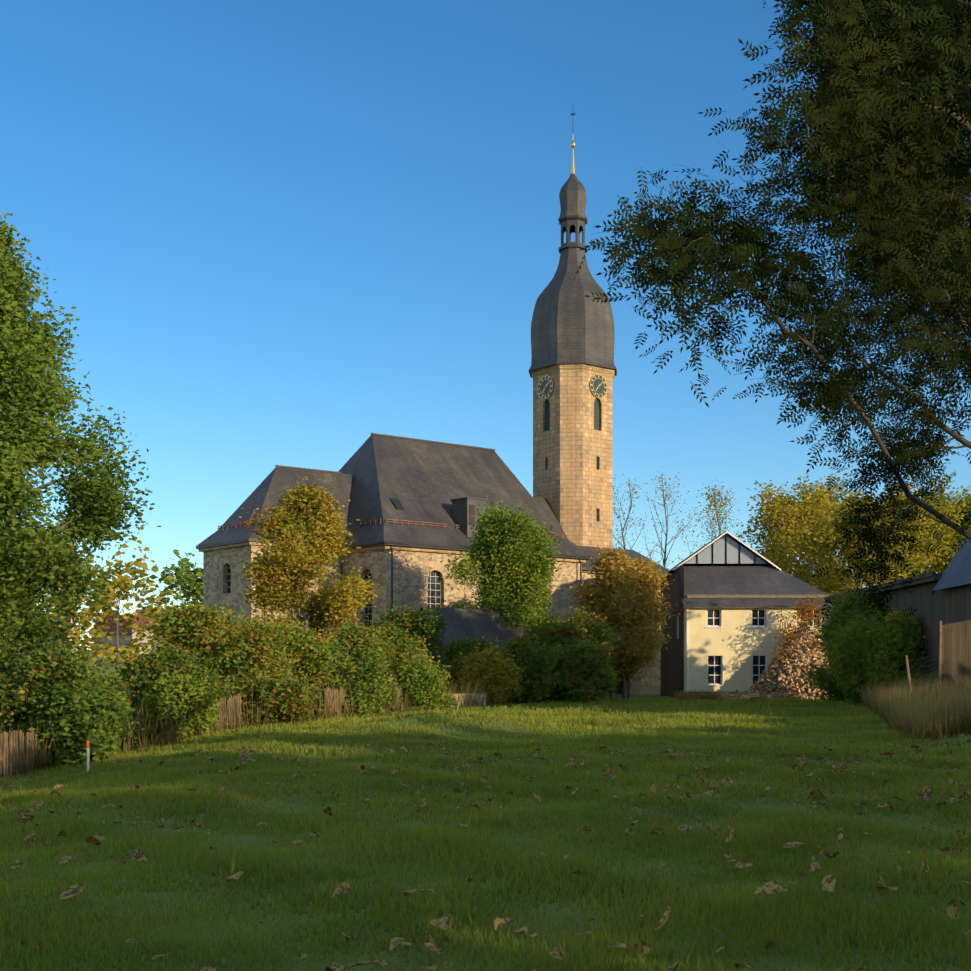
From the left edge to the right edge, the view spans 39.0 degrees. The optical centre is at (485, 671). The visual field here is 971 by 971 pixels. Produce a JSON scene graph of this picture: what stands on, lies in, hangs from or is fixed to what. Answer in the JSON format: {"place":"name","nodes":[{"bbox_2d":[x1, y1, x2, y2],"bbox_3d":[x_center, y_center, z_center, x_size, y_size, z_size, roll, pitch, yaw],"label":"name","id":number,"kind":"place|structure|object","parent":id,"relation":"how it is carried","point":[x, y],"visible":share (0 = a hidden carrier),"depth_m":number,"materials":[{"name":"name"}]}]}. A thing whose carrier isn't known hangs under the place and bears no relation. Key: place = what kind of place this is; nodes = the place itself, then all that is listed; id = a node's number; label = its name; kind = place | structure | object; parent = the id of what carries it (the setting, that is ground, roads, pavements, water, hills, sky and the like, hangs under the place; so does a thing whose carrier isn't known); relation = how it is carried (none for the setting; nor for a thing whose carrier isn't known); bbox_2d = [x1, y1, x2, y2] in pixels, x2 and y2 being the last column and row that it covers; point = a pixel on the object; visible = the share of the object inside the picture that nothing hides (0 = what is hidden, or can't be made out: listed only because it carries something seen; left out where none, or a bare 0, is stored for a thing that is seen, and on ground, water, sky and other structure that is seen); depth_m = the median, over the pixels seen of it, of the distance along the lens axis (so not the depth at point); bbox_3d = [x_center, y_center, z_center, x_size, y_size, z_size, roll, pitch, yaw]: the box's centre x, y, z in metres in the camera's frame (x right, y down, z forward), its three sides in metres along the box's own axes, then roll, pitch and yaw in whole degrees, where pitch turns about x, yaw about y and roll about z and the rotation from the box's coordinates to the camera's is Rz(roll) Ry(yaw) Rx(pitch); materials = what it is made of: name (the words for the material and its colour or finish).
{"place":"outdoors","nodes":[
{"label":"outdoors","id":0,"kind":"place"},
{"bbox_2d":[21,650,131,678],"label":"hill","id":1,"kind":"structure","parent":0,"point":[97,661],"depth_m":285.90,"materials":[{"name":"green plant"}]},
{"bbox_2d":[12,608,198,654],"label":"houses","id":2,"kind":"structure","parent":1,"relation":"on","point":[109,627],"depth_m":320.79,"materials":[{"name":"red tile"}]},
{"bbox_2d":[196,364,668,693],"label":"church","id":3,"kind":"structure","parent":0,"point":[413,503],"depth_m":89.78,"materials":[{"name":"stone"}]},
{"bbox_2d":[341,546,631,695],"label":"downpipe","id":4,"kind":"object","parent":3,"relation":"attached to","point":[619,693],"visible":0.17,"depth_m":85.32,"materials":[{"name":"metal"}]},
{"bbox_2d":[528,174,616,377],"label":"church dome","id":5,"kind":"structure","parent":3,"relation":"attached to","point":[571,323],"depth_m":99.92,"materials":[{"name":"grey metal"}]},
{"bbox_2d":[561,113,584,245],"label":"spire lantern","id":6,"kind":"object","parent":3,"relation":"attached to","point":[579,227],"visible":0.88,"depth_m":101.35,"materials":[{"name":"grey metal"}]},
{"bbox_2d":[0,680,970,970],"bbox_3d":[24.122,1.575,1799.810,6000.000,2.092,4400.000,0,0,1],"label":"ground","id":7,"kind":"structure","parent":0,"point":[404,880],"depth_m":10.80,"materials":[{"name":"green plant"}]},
{"bbox_2d":[0,622,13,732],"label":"bush","id":8,"kind":"object","parent":7,"relation":"on","point":[2,642],"visible":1,"depth_m":31.02,"materials":[{"name":"green plant"}]},
{"bbox_2d":[5,585,87,669],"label":"tree","id":9,"kind":"object","parent":7,"relation":"on","point":[60,613],"visible":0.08,"depth_m":254.97,"materials":[{"name":"green plant"}]},
{"bbox_2d":[0,632,108,764],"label":"bush","id":10,"kind":"object","parent":7,"relation":"on","point":[48,668],"visible":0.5,"depth_m":32.94,"materials":[{"name":"green plant"}]},
{"bbox_2d":[10,667,144,766],"bbox_3d":[-9.573,1.225,31.960,2.918,2.657,3.202,0,0,1],"label":"bush","id":11,"kind":"object","parent":7,"relation":"on","point":[95,715],"visible":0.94,"depth_m":31.22,"materials":[{"name":"green plant"}]},
{"bbox_2d":[32,578,127,647],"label":"tree","id":12,"kind":"object","parent":7,"relation":"on","point":[86,612],"visible":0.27,"depth_m":310.67,"materials":[{"name":"green plant"}]},
{"bbox_2d":[0,212,160,702],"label":"tree","id":13,"kind":"object","parent":7,"relation":"on","point":[35,555],"visible":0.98,"depth_m":36.04,"materials":[{"name":"green plant"}]},
{"bbox_2d":[87,741,89,770],"bbox_3d":[-7.850,1.748,27.079,0.046,0.760,0.046,0,0,1],"label":"marker stake","id":14,"kind":"object","parent":7,"relation":"on","point":[88,755],"visible":0.79,"depth_m":27.06,"materials":[{"name":"white paint"}]},
{"bbox_2d":[57,526,176,677],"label":"tree","id":15,"kind":"object","parent":7,"relation":"on","point":[124,584],"visible":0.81,"depth_m":251.26,"materials":[{"name":"yellow plant"}]},
{"bbox_2d":[88,662,147,750],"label":"bush","id":16,"kind":"object","parent":7,"relation":"on","point":[121,692],"visible":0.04,"depth_m":36.25,"materials":[{"name":"green plant"}]},
{"bbox_2d":[108,638,227,745],"bbox_3d":[-9.014,0.613,38.836,3.380,3.274,2.962,0,0,1],"label":"bush","id":17,"kind":"object","parent":7,"relation":"on","point":[171,660],"visible":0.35,"depth_m":38.35,"materials":[{"name":"green plant"}]},
{"bbox_2d":[134,549,202,650],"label":"tree","id":18,"kind":"object","parent":7,"relation":"on","point":[194,581],"visible":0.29,"depth_m":263.44,"materials":[{"name":"green plant"}]},
{"bbox_2d":[159,574,195,606],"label":"tree","id":19,"kind":"object","parent":7,"relation":"on","point":[176,588],"depth_m":292.47,"materials":[{"name":"green plant"}]},
{"bbox_2d":[129,665,231,743],"bbox_3d":[-8.308,1.095,37.621,2.790,2.381,3.056,0,0,1],"label":"bush","id":20,"kind":"object","parent":7,"relation":"on","point":[201,703],"visible":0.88,"depth_m":36.89,"materials":[{"name":"green plant"}]},
{"bbox_2d":[137,589,254,699],"bbox_3d":[-8.760,-0.255,41.565,3.490,4.500,3.612,0,0,1],"label":"bush","id":21,"kind":"object","parent":7,"relation":"on","point":[201,629],"visible":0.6,"depth_m":41.01,"materials":[{"name":"green plant"}]},
{"bbox_2d":[0,685,410,778],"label":"picket fence","id":22,"kind":"object","parent":7,"relation":"on","point":[13,743],"visible":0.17,"depth_m":30.85,"materials":[{"name":"brown wood"}]},
{"bbox_2d":[187,649,225,694],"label":"bush","id":23,"kind":"object","parent":7,"relation":"on","point":[207,668],"visible":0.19,"depth_m":62.12,"materials":[{"name":"green plant"}]},
{"bbox_2d":[199,607,307,720],"bbox_3d":[-7.642,-0.054,44.319,3.529,4.121,3.525,0,0,41],"label":"bush","id":24,"kind":"object","parent":7,"relation":"on","point":[267,654],"visible":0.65,"depth_m":43.67,"materials":[{"name":"green plant"}]},
{"bbox_2d":[200,606,312,671],"bbox_3d":[-8.495,-0.243,51.403,4.516,4.493,4.403,0,0,1],"label":"bush","id":25,"kind":"object","parent":7,"relation":"on","point":[245,624],"visible":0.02,"depth_m":51.31,"materials":[{"name":"green plant"}]},
{"bbox_2d":[230,667,324,726],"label":"bush","id":26,"kind":"object","parent":7,"relation":"on","point":[292,697],"visible":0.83,"depth_m":41.12,"materials":[{"name":"green plant"}]},
{"bbox_2d":[268,615,340,711],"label":"bush","id":27,"kind":"object","parent":7,"relation":"on","point":[314,665],"visible":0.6,"depth_m":46.53,"materials":[{"name":"green plant"}]},
{"bbox_2d":[233,476,387,647],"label":"tree","id":28,"kind":"object","parent":7,"relation":"on","point":[303,529],"visible":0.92,"depth_m":67.01,"materials":[{"name":"yellow plant"}]},
{"bbox_2d":[306,635,360,713],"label":"bush","id":29,"kind":"object","parent":7,"relation":"on","point":[344,664],"visible":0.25,"depth_m":49.80,"materials":[{"name":"green plant"}]},
{"bbox_2d":[324,634,342,650],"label":"bush","id":30,"kind":"object","parent":7,"relation":"on","point":[335,638],"depth_m":63.99,"materials":[{"name":"yellow plant"}]},
{"bbox_2d":[315,654,401,716],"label":"bush","id":31,"kind":"object","parent":7,"relation":"on","point":[366,680],"visible":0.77,"depth_m":47.99,"materials":[{"name":"green plant"}]},
{"bbox_2d":[330,615,403,702],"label":"bush","id":32,"kind":"object","parent":7,"relation":"on","point":[362,640],"visible":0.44,"depth_m":52.11,"materials":[{"name":"green plant"}]},
{"bbox_2d":[367,613,433,707],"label":"bush","id":33,"kind":"object","parent":7,"relation":"on","point":[397,648],"visible":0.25,"depth_m":55.32,"materials":[{"name":"green plant"}]},
{"bbox_2d":[365,599,449,685],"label":"bush","id":34,"kind":"object","parent":7,"relation":"on","point":[427,627],"visible":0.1,"depth_m":65.08,"materials":[{"name":"green plant"}]},
{"bbox_2d":[389,652,464,712],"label":"bush","id":35,"kind":"object","parent":7,"relation":"on","point":[420,682],"visible":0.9,"depth_m":53.33,"materials":[{"name":"green plant"}]},
{"bbox_2d":[407,638,453,694],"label":"bush","id":36,"kind":"object","parent":7,"relation":"on","point":[436,665],"visible":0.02,"depth_m":58.43,"materials":[{"name":"green plant"}]},
{"bbox_2d":[445,693,485,706],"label":"wall","id":37,"kind":"structure","parent":7,"relation":"on","point":[477,697],"depth_m":60.79,"materials":[{"name":"stone"}]},
{"bbox_2d":[439,634,497,693],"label":"bush","id":38,"kind":"object","parent":7,"relation":"on","point":[453,650],"visible":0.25,"depth_m":68.62,"materials":[{"name":"green plant"}]},
{"bbox_2d":[416,607,532,674],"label":"roof","id":39,"kind":"structure","parent":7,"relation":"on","point":[470,623],"depth_m":72.84,"materials":[{"name":"stone"}]},
{"bbox_2d":[0,670,970,778],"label":"dry grass","id":40,"kind":"structure","parent":7,"relation":"on","point":[945,711],"depth_m":36.44,"materials":[{"name":"beige plant"}]},
{"bbox_2d":[0,738,970,970],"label":"fallen leaves","id":41,"kind":"object","parent":7,"relation":"on","point":[925,793],"visible":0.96,"depth_m":13.68,"materials":[{"name":"brown plant"}]},
{"bbox_2d":[453,638,528,705],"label":"bush","id":42,"kind":"object","parent":7,"relation":"on","point":[497,668],"visible":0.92,"depth_m":63.00,"materials":[{"name":"green plant"}]},
{"bbox_2d":[430,492,569,639],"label":"tree","id":43,"kind":"object","parent":7,"relation":"on","point":[512,561],"visible":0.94,"depth_m":74.64,"materials":[{"name":"green plant"}]},
{"bbox_2d":[498,627,557,704],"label":"bush","id":44,"kind":"object","parent":7,"relation":"on","point":[533,659],"visible":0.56,"depth_m":65.67,"materials":[{"name":"green plant"}]},
{"bbox_2d":[527,619,586,702],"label":"bush","id":45,"kind":"object","parent":7,"relation":"on","point":[564,632],"visible":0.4,"depth_m":70.30,"materials":[{"name":"green plant"}]},
{"bbox_2d":[541,603,620,680],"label":"bush","id":46,"kind":"object","parent":7,"relation":"on","point":[599,632],"visible":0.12,"depth_m":73.92,"materials":[{"name":"green plant"}]},
{"bbox_2d":[545,634,624,703],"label":"bush","id":47,"kind":"object","parent":7,"relation":"on","point":[585,677],"visible":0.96,"depth_m":67.83,"materials":[{"name":"green plant"}]},
{"bbox_2d":[604,657,637,698],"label":"bush","id":48,"kind":"object","parent":7,"relation":"on","point":[617,687],"visible":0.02,"depth_m":79.96,"materials":[{"name":"green plant"}]},
{"bbox_2d":[566,538,679,699],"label":"tree","id":49,"kind":"object","parent":7,"relation":"on","point":[623,595],"visible":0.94,"depth_m":77.31,"materials":[{"name":"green plant"}]},
{"bbox_2d":[613,474,668,565],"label":"bare tree","id":50,"kind":"object","parent":7,"relation":"on","point":[628,516],"visible":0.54,"depth_m":125.54,"materials":[{"name":"brown plant"}]},
{"bbox_2d":[639,466,702,566],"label":"bare tree","id":51,"kind":"object","parent":7,"relation":"on","point":[666,534],"visible":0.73,"depth_m":129.55,"materials":[{"name":"brown plant"}]},
{"bbox_2d":[672,479,759,561],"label":"bare tree","id":52,"kind":"object","parent":7,"relation":"on","point":[715,503],"visible":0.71,"depth_m":123.34,"materials":[{"name":"brown plant"}]},
{"bbox_2d":[661,531,833,696],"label":"house","id":53,"kind":"structure","parent":7,"relation":"on","point":[730,594],"depth_m":79.98,"materials":[{"name":"yellow paint"}]},
{"bbox_2d":[711,621,829,700],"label":"wood pile","id":54,"kind":"object","parent":7,"relation":"on","point":[785,680],"visible":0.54,"depth_m":77.31,"materials":[{"name":"beige wood"}]},
{"bbox_2d":[573,0,970,625],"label":"tree","id":55,"kind":"object","parent":7,"relation":"on","point":[889,106],"visible":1,"depth_m":14.67,"materials":[{"name":"green plant"}]},
{"bbox_2d":[761,589,827,689],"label":"orange tree wood","id":56,"kind":"object","parent":7,"relation":"on","point":[802,613],"visible":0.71,"depth_m":77.76,"materials":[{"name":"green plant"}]},
{"bbox_2d":[737,474,867,592],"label":"tree","id":57,"kind":"object","parent":7,"relation":"on","point":[775,514],"visible":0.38,"depth_m":109.12,"materials":[{"name":"yellow plant"}]},
{"bbox_2d":[800,615,849,701],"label":"bush","id":58,"kind":"object","parent":7,"relation":"on","point":[819,677],"visible":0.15,"depth_m":63.15,"materials":[{"name":"green plant"}]},
{"bbox_2d":[785,471,884,592],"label":"tree","id":59,"kind":"object","parent":7,"relation":"on","point":[836,496],"visible":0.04,"depth_m":115.69,"materials":[{"name":"yellow plant"}]},
{"bbox_2d":[818,608,881,704],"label":"bush","id":60,"kind":"object","parent":7,"relation":"on","point":[844,656],"visible":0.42,"depth_m":56.07,"materials":[{"name":"green plant"}]},
{"bbox_2d":[817,584,889,695],"bbox_3d":[16.390,-1.271,59.629,4.109,5.198,4.008,0,0,-42],"label":"bush","id":61,"kind":"object","parent":7,"relation":"on","point":[848,605],"visible":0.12,"depth_m":59.34,"materials":[{"name":"green plant"}]},
{"bbox_2d":[778,474,961,593],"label":"tree","id":62,"kind":"object","parent":7,"relation":"on","point":[912,560],"visible":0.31,"depth_m":98.41,"materials":[{"name":"yellow plant"}]},
{"bbox_2d":[852,570,894,586],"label":"tree","id":63,"kind":"object","parent":7,"relation":"on","point":[875,580],"depth_m":271.23,"materials":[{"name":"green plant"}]},
{"bbox_2d":[848,606,928,697],"bbox_3d":[16.399,-0.533,54.503,3.748,4.174,4.521,0,0,1],"label":"bush","id":64,"kind":"object","parent":7,"relation":"on","point":[893,642],"visible":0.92,"depth_m":53.70,"materials":[{"name":"green plant"}]},
{"bbox_2d":[824,530,970,699],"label":"barn","id":65,"kind":"structure","parent":7,"relation":"on","point":[933,598],"depth_m":52.35,"materials":[{"name":"wood"}]},
{"bbox_2d":[878,470,970,581],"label":"tree","id":66,"kind":"object","parent":7,"relation":"on","point":[941,566],"visible":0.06,"depth_m":107.72,"materials":[{"name":"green plant"}]},
{"bbox_2d":[905,620,970,696],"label":"reed fence","id":67,"kind":"object","parent":7,"relation":"on","point":[954,657],"visible":0.6,"depth_m":43.82,"materials":[{"name":"brown wood"}]},
{"bbox_2d":[908,481,970,577],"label":"tree","id":68,"kind":"object","parent":7,"relation":"on","point":[967,504],"visible":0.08,"depth_m":118.12,"materials":[{"name":"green plant"}]},
{"bbox_2d":[0,0,970,649],"label":"sky","id":69,"kind":"structure","parent":0,"point":[293,233],"materials":[{"name":"blue"}]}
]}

